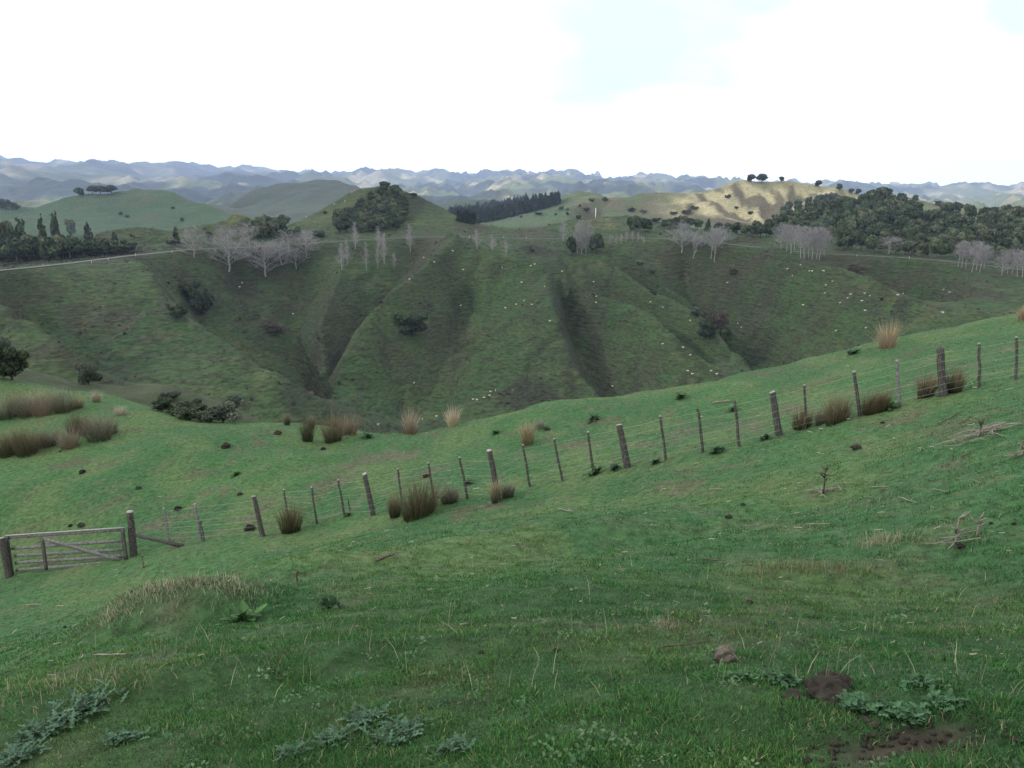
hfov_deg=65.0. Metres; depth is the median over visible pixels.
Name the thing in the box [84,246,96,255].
tree
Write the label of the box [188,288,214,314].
bush
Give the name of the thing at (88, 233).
tree
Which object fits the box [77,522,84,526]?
clod
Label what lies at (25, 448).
rush clump
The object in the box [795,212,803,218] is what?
tree
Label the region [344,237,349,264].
bare tree
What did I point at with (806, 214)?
tree
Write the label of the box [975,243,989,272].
bare tree
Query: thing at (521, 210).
pine tree
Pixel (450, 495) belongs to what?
rush clump
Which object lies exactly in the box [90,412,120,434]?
rush clump
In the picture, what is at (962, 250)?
bare tree
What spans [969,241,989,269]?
bare tree
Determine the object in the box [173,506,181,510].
clod
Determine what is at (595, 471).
dock weed
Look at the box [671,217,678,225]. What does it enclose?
tree
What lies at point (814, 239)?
bare tree
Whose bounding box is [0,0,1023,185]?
sky
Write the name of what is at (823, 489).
dead stalk
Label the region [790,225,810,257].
bare tree
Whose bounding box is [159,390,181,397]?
bush
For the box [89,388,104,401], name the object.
rush clump
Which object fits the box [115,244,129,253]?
tree
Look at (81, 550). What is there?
farm gate
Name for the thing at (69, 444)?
rush clump
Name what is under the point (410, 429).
rush clump
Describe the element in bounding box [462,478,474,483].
dock weed
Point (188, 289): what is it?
bush
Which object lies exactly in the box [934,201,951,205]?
tree
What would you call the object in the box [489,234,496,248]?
bare tree
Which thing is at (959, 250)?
bare tree
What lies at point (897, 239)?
bare tree
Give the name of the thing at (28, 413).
rush clump
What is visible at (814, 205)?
tree
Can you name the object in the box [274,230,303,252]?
bare tree
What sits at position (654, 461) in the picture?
dock weed
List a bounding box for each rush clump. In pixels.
[0,393,25,420]
[0,424,30,451]
[0,426,24,458]
[2,388,33,414]
[2,418,48,457]
[4,387,43,418]
[21,387,46,410]
[21,388,61,417]
[23,425,51,448]
[35,423,65,447]
[37,389,65,411]
[45,386,88,413]
[45,419,85,449]
[59,405,88,433]
[65,391,87,409]
[69,410,104,435]
[73,410,118,442]
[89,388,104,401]
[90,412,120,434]
[113,404,128,415]
[272,498,313,533]
[282,410,293,424]
[298,418,319,441]
[305,414,318,428]
[314,408,354,443]
[332,412,364,435]
[384,491,404,518]
[391,470,446,521]
[395,407,422,433]
[437,481,462,504]
[444,406,462,426]
[488,474,503,503]
[500,480,519,497]
[514,420,538,445]
[533,419,544,428]
[786,405,816,430]
[813,389,859,426]
[814,408,825,425]
[860,390,890,415]
[867,315,907,348]
[873,389,893,412]
[908,368,937,398]
[945,361,971,393]
[1016,307,1023,320]
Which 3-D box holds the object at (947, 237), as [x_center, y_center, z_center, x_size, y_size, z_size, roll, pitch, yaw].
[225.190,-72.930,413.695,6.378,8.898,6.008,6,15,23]
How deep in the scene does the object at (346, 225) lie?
465.01 m
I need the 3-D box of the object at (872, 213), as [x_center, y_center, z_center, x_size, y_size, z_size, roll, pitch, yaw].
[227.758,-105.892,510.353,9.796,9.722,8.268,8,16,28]
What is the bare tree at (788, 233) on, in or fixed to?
on the valley hills at (478, 296)
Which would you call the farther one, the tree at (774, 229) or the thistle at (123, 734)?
the tree at (774, 229)
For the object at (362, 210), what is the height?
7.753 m
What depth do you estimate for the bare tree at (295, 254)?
420.62 m
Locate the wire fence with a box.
[126,336,1022,556]
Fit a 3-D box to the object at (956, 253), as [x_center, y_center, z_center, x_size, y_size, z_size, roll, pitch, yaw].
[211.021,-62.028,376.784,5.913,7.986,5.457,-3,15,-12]
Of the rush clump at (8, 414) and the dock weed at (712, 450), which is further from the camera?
the rush clump at (8, 414)
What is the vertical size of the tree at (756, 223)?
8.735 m
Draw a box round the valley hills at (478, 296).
[0,186,1023,433]
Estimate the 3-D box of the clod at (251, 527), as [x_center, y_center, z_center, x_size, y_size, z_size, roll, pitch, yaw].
[-8.377,4.599,25.688,0.332,0.261,0.268,2,14,9]
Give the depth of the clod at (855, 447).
16.40 m
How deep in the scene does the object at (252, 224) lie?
427.78 m
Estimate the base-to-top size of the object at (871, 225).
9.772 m
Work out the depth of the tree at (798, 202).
943.20 m
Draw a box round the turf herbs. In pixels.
[0,426,1023,767]
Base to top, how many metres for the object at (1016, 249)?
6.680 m
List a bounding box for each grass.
[0,399,1023,713]
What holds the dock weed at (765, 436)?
on the hillside
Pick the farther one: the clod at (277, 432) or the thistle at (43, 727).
the clod at (277, 432)
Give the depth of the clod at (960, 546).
8.16 m
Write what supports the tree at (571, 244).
on the valley hills at (478, 296)
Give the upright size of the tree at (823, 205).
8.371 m
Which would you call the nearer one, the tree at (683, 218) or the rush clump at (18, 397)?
the rush clump at (18, 397)
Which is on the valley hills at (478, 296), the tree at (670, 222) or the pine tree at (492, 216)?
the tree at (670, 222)
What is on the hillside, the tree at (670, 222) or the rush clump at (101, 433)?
the rush clump at (101, 433)
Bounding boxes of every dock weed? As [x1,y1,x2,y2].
[219,600,266,620]
[230,469,239,476]
[317,595,346,608]
[359,431,372,438]
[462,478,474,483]
[490,429,499,434]
[581,465,604,476]
[586,412,600,422]
[608,461,619,470]
[647,455,664,463]
[674,389,686,398]
[708,445,724,453]
[759,434,773,439]
[846,347,859,354]
[881,399,903,409]
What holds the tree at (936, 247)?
on the valley hills at (478, 296)
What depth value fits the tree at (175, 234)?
410.41 m
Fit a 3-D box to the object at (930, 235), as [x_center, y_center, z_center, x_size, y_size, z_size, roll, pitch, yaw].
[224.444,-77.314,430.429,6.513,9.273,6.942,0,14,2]
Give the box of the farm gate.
[4,527,127,574]
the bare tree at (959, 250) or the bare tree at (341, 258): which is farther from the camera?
the bare tree at (341, 258)
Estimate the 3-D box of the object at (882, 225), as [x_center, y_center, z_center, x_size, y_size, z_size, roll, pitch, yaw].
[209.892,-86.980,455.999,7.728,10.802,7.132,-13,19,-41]
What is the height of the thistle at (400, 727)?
0.116 m
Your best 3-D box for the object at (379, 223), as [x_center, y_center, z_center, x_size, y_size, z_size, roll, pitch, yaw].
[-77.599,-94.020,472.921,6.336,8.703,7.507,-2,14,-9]
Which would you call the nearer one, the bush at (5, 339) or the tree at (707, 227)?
the bush at (5, 339)
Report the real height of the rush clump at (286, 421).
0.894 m
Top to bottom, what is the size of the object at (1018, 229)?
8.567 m
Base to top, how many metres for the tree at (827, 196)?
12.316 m
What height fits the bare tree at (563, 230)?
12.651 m
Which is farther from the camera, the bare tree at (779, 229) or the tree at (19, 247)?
the bare tree at (779, 229)
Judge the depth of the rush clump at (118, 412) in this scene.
39.73 m
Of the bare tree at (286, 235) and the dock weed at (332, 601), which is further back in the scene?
the bare tree at (286, 235)
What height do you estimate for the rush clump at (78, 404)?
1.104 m
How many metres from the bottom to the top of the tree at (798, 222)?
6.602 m
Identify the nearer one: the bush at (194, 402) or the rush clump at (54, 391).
the rush clump at (54, 391)
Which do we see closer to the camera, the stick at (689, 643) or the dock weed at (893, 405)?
the stick at (689, 643)
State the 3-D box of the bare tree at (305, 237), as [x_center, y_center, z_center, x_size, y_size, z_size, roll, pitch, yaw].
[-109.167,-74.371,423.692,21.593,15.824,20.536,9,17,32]
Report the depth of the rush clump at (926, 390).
19.80 m
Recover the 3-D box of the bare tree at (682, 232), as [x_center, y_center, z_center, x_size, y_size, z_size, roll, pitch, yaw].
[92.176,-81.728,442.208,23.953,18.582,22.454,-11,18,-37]
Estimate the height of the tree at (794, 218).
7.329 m
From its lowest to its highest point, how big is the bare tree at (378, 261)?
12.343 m
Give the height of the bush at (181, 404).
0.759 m
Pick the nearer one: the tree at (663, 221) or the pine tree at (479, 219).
the tree at (663, 221)
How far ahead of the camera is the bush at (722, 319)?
369.32 m
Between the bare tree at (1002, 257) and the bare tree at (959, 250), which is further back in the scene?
the bare tree at (959, 250)
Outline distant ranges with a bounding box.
[0,155,1023,208]
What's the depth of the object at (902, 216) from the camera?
508.35 m
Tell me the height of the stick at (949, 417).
0.189 m
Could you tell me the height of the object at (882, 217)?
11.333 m
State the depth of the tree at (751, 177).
1016.71 m
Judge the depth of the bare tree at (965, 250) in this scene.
353.55 m
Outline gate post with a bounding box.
[0,537,12,578]
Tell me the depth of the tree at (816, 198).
936.57 m
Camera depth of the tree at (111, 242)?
375.74 m
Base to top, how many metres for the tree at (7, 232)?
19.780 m
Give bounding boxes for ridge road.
[0,236,1023,270]
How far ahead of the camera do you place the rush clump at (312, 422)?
37.87 m
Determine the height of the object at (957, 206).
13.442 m
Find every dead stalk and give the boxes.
[784,464,856,497]
[924,511,980,548]
[929,418,1023,446]
[971,512,988,537]
[993,440,1023,457]
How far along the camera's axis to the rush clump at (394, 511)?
23.45 m
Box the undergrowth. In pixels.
[0,217,1021,430]
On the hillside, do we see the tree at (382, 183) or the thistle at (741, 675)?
the thistle at (741, 675)
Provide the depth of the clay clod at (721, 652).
4.44 m
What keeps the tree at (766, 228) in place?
on the valley hills at (478, 296)
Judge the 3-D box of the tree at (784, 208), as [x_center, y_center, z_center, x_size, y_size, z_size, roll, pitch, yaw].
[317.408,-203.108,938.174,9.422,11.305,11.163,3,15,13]
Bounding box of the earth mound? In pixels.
[781,669,854,705]
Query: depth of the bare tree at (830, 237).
393.21 m
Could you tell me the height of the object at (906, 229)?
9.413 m
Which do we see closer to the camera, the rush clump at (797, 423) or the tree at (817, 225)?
the rush clump at (797, 423)
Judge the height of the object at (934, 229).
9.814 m
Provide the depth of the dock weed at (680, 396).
31.98 m
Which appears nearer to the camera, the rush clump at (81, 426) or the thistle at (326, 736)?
the thistle at (326, 736)
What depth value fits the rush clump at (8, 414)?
39.68 m
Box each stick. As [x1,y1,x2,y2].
[93,649,127,655]
[374,551,394,561]
[660,636,700,647]
[937,411,962,424]
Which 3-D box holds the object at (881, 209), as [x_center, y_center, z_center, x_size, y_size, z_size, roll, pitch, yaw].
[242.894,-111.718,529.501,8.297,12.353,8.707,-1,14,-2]
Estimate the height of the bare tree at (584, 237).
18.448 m
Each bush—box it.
[0,336,16,358]
[0,341,29,379]
[74,363,102,383]
[150,397,173,410]
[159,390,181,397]
[166,401,200,415]
[167,303,187,317]
[174,407,198,419]
[178,281,201,298]
[187,399,206,410]
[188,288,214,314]
[195,407,213,422]
[201,394,242,421]
[261,323,286,331]
[394,312,428,334]
[690,306,703,316]
[697,318,717,339]
[707,310,728,324]
[719,326,733,339]
[725,267,736,274]
[847,263,863,272]
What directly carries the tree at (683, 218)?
on the valley hills at (478, 296)
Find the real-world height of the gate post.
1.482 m
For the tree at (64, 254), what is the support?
on the valley hills at (478, 296)
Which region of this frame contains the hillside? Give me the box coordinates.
[0,314,1023,767]
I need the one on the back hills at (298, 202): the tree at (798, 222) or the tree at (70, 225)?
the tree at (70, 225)
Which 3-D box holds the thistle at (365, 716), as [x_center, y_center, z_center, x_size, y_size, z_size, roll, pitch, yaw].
[-0.711,1.599,3.868,0.275,0.119,0.302,0,14,0]
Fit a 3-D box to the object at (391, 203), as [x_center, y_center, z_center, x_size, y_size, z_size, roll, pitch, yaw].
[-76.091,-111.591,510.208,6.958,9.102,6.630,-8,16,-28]
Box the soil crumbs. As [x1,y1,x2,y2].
[740,699,1023,767]
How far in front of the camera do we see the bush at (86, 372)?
79.36 m
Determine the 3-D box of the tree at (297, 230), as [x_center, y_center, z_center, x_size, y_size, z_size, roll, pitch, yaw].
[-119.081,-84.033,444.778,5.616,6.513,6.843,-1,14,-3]
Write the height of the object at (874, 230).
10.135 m
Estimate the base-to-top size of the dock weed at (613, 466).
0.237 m
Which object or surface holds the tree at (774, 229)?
on the valley hills at (478, 296)
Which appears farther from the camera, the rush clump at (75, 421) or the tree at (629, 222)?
the tree at (629, 222)
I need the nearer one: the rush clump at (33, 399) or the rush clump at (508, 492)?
the rush clump at (508, 492)
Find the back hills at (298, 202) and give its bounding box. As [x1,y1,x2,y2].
[0,179,978,239]
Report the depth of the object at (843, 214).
488.17 m
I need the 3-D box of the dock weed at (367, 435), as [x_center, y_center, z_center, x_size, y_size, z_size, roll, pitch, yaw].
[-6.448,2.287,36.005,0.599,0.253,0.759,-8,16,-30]
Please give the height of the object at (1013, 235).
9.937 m
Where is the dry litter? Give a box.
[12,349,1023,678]
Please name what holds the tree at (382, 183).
on the valley hills at (478, 296)
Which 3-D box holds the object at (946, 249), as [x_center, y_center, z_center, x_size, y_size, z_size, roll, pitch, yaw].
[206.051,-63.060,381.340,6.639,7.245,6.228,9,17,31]
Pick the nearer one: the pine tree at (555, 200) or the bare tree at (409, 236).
the bare tree at (409, 236)
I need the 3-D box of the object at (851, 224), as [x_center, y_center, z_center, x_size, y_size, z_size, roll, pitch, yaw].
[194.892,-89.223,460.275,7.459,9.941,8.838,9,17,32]
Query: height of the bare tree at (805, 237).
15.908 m
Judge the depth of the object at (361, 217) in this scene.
478.80 m
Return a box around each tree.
[0,198,4,208]
[0,220,17,245]
[0,248,12,260]
[1,237,30,262]
[3,199,10,208]
[7,202,16,208]
[14,217,25,238]
[20,234,39,259]
[30,249,40,259]
[37,213,52,258]
[39,234,65,259]
[50,211,60,238]
[58,251,68,257]
[59,233,80,257]
[64,219,75,233]
[73,187,84,194]
[73,237,93,256]
[83,221,94,239]
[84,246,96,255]
[86,185,97,193]
[91,237,108,254]
[92,245,108,254]
[93,185,105,193]
[95,244,109,254]
[102,246,116,253]
[106,185,117,192]
[106,239,118,245]
[110,244,122,253]
[111,230,117,241]
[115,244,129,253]
[120,239,137,249]
[120,243,135,252]
[165,236,177,246]
[171,225,213,256]
[172,226,179,243]
[188,222,253,271]
[205,229,212,244]
[234,238,297,276]
[240,221,258,247]
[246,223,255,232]
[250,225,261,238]
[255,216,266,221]
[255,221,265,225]
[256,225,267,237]
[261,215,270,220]
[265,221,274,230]
[265,238,296,264]
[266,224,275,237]
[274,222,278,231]
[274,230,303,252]
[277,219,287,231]
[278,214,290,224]
[282,229,293,237]
[282,248,312,268]
[292,226,301,236]
[292,230,326,257]
[312,230,325,236]
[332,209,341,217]
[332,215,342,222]
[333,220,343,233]
[336,243,346,267]
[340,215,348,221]
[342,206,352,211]
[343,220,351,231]
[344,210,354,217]
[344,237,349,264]
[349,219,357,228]
[350,221,358,248]
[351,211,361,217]
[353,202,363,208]
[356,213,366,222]
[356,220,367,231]
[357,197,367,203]
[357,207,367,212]
[362,244,369,269]
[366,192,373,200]
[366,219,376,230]
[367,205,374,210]
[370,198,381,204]
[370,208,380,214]
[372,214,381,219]
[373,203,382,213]
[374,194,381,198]
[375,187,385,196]
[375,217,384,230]
[375,227,381,251]
[375,246,380,266]
[379,181,390,187]
[379,235,389,263]
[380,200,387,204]
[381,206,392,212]
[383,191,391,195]
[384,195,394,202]
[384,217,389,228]
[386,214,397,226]
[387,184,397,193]
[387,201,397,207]
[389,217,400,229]
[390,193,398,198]
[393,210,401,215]
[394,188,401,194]
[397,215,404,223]
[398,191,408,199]
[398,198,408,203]
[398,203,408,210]
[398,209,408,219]
[405,225,415,251]
[462,212,466,222]
[473,229,481,245]
[477,212,481,222]
[484,212,489,221]
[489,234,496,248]
[490,209,494,220]
[494,209,497,219]
[501,208,504,218]
[515,204,519,215]
[519,202,523,213]
[525,201,528,212]
[528,199,531,211]
[553,194,557,204]
[557,220,567,237]
[566,236,576,255]
[572,219,587,254]
[572,220,587,253]
[578,220,594,252]
[583,224,592,250]
[589,232,604,253]
[626,217,633,231]
[631,215,643,231]
[641,218,650,229]
[660,219,667,228]
[660,220,699,252]
[666,218,673,226]
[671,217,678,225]
[678,215,687,226]
[685,218,694,227]
[687,229,708,257]
[694,218,703,229]
[703,219,711,230]
[703,226,724,258]
[705,230,727,261]
[711,227,734,240]
[713,222,723,228]
[723,223,732,231]
[732,222,741,232]
[739,224,749,234]
[746,225,757,235]
[747,174,755,181]
[752,220,761,225]
[754,223,762,236]
[756,173,767,181]
[761,221,771,236]
[764,219,775,226]
[771,227,781,236]
[772,224,791,248]
[773,216,780,222]
[778,224,794,251]
[779,214,788,221]
[780,205,787,210]
[783,225,798,246]
[785,201,793,209]
[789,216,797,224]
[789,224,800,249]
[790,210,797,216]
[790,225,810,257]
[794,199,801,204]
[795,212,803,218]
[795,219,803,226]
[797,228,816,248]
[799,215,807,221]
[803,212,809,219]
[803,220,810,225]
[804,196,812,202]
[804,205,813,210]
[805,225,820,257]
[807,227,822,255]
[810,210,818,217]
[811,202,817,210]
[811,226,828,258]
[812,195,821,201]
[812,223,819,230]
[813,227,834,259]
[815,180,821,186]
[815,207,823,216]
[815,229,836,255]
[817,201,826,209]
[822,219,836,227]
[824,193,831,199]
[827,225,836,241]
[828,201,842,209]
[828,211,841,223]
[829,192,837,201]
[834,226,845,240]
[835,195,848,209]
[836,183,842,190]
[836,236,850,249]
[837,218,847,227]
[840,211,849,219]
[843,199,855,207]
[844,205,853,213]
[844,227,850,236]
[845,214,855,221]
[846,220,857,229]
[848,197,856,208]
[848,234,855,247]
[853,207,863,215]
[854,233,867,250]
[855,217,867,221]
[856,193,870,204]
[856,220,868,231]
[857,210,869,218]
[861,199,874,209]
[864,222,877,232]
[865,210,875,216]
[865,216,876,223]
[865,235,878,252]
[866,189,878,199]
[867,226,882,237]
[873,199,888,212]
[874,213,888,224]
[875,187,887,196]
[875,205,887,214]
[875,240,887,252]
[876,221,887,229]
[876,236,907,253]
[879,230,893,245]
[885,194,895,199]
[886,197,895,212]
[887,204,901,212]
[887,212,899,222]
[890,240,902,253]
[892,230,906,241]
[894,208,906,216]
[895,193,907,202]
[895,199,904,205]
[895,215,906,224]
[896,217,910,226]
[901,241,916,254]
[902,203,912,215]
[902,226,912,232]
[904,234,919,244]
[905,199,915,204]
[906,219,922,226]
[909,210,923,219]
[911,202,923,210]
[912,195,918,200]
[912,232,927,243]
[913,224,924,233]
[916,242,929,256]
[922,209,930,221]
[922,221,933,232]
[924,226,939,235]
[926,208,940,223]
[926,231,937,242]
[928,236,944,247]
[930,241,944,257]
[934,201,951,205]
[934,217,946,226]
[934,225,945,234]
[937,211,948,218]
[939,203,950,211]
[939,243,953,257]
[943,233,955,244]
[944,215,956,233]
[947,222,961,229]
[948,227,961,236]
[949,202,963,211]
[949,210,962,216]
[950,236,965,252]
[950,240,968,265]
[955,241,970,267]
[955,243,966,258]
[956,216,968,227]
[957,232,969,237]
[959,241,975,267]
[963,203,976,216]
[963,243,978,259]
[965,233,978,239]
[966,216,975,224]
[966,241,983,269]
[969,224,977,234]
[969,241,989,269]
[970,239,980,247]
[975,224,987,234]
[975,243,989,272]
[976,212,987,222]
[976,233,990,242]
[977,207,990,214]
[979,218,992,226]
[979,245,999,267]
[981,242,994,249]
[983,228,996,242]
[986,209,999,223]
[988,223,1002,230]
[990,206,1001,211]
[990,251,1013,274]
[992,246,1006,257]
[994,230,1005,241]
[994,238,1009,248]
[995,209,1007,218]
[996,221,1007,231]
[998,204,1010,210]
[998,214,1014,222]
[1002,249,1016,273]
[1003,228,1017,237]
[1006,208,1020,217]
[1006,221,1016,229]
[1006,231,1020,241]
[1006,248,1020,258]
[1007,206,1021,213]
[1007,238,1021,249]
[1009,249,1020,273]
[1009,250,1023,274]
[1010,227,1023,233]
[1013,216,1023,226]
[1017,252,1023,275]
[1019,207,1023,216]
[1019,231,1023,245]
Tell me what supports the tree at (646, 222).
on the valley hills at (478, 296)
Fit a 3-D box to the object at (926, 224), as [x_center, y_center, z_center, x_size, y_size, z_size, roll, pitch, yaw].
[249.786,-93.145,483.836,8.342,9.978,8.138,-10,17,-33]
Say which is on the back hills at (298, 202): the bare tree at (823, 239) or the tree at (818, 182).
the tree at (818, 182)
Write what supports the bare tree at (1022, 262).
on the valley hills at (478, 296)
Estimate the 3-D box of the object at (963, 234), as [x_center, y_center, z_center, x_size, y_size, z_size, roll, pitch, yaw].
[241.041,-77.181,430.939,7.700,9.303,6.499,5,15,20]
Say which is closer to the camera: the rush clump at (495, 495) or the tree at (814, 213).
the rush clump at (495, 495)
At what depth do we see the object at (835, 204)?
545.21 m
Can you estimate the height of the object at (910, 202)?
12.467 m
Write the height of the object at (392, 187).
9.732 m
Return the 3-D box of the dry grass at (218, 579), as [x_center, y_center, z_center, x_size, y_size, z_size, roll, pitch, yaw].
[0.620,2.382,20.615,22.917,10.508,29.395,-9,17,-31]
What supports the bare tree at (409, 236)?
on the valley hills at (478, 296)
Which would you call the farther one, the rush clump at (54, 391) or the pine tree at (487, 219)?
the pine tree at (487, 219)
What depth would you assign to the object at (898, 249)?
396.35 m
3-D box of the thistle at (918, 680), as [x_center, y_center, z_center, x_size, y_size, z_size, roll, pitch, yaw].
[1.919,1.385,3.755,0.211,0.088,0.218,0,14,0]
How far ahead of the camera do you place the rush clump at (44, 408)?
39.59 m
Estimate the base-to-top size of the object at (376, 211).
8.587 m
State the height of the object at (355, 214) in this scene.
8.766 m
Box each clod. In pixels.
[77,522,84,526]
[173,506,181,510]
[220,442,230,448]
[244,524,255,530]
[274,430,281,434]
[713,644,736,662]
[850,444,861,450]
[957,543,965,549]
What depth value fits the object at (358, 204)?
509.65 m
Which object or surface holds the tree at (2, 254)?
on the valley hills at (478, 296)
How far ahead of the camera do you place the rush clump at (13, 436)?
35.44 m
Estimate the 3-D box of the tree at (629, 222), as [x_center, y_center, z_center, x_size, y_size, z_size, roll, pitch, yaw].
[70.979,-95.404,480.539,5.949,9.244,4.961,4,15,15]
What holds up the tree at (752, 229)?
on the valley hills at (478, 296)
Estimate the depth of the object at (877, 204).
544.74 m
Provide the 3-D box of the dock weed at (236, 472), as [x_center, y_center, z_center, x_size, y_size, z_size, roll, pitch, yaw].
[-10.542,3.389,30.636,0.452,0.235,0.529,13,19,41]
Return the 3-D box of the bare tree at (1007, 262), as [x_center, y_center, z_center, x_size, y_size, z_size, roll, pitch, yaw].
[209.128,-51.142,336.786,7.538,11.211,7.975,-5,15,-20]
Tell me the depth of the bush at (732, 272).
413.56 m
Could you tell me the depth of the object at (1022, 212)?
536.59 m
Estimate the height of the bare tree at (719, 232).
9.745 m
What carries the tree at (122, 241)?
on the valley hills at (478, 296)
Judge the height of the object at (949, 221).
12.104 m
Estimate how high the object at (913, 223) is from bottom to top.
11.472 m
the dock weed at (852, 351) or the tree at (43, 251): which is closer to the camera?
the dock weed at (852, 351)
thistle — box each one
[0,701,74,745]
[0,733,52,767]
[44,679,128,724]
[99,727,157,746]
[273,736,325,760]
[307,723,360,747]
[337,701,390,731]
[360,713,435,748]
[424,731,476,754]
[726,669,756,680]
[761,668,804,688]
[835,689,895,714]
[877,698,930,727]
[893,672,943,686]
[921,684,971,712]
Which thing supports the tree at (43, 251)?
on the valley hills at (478, 296)

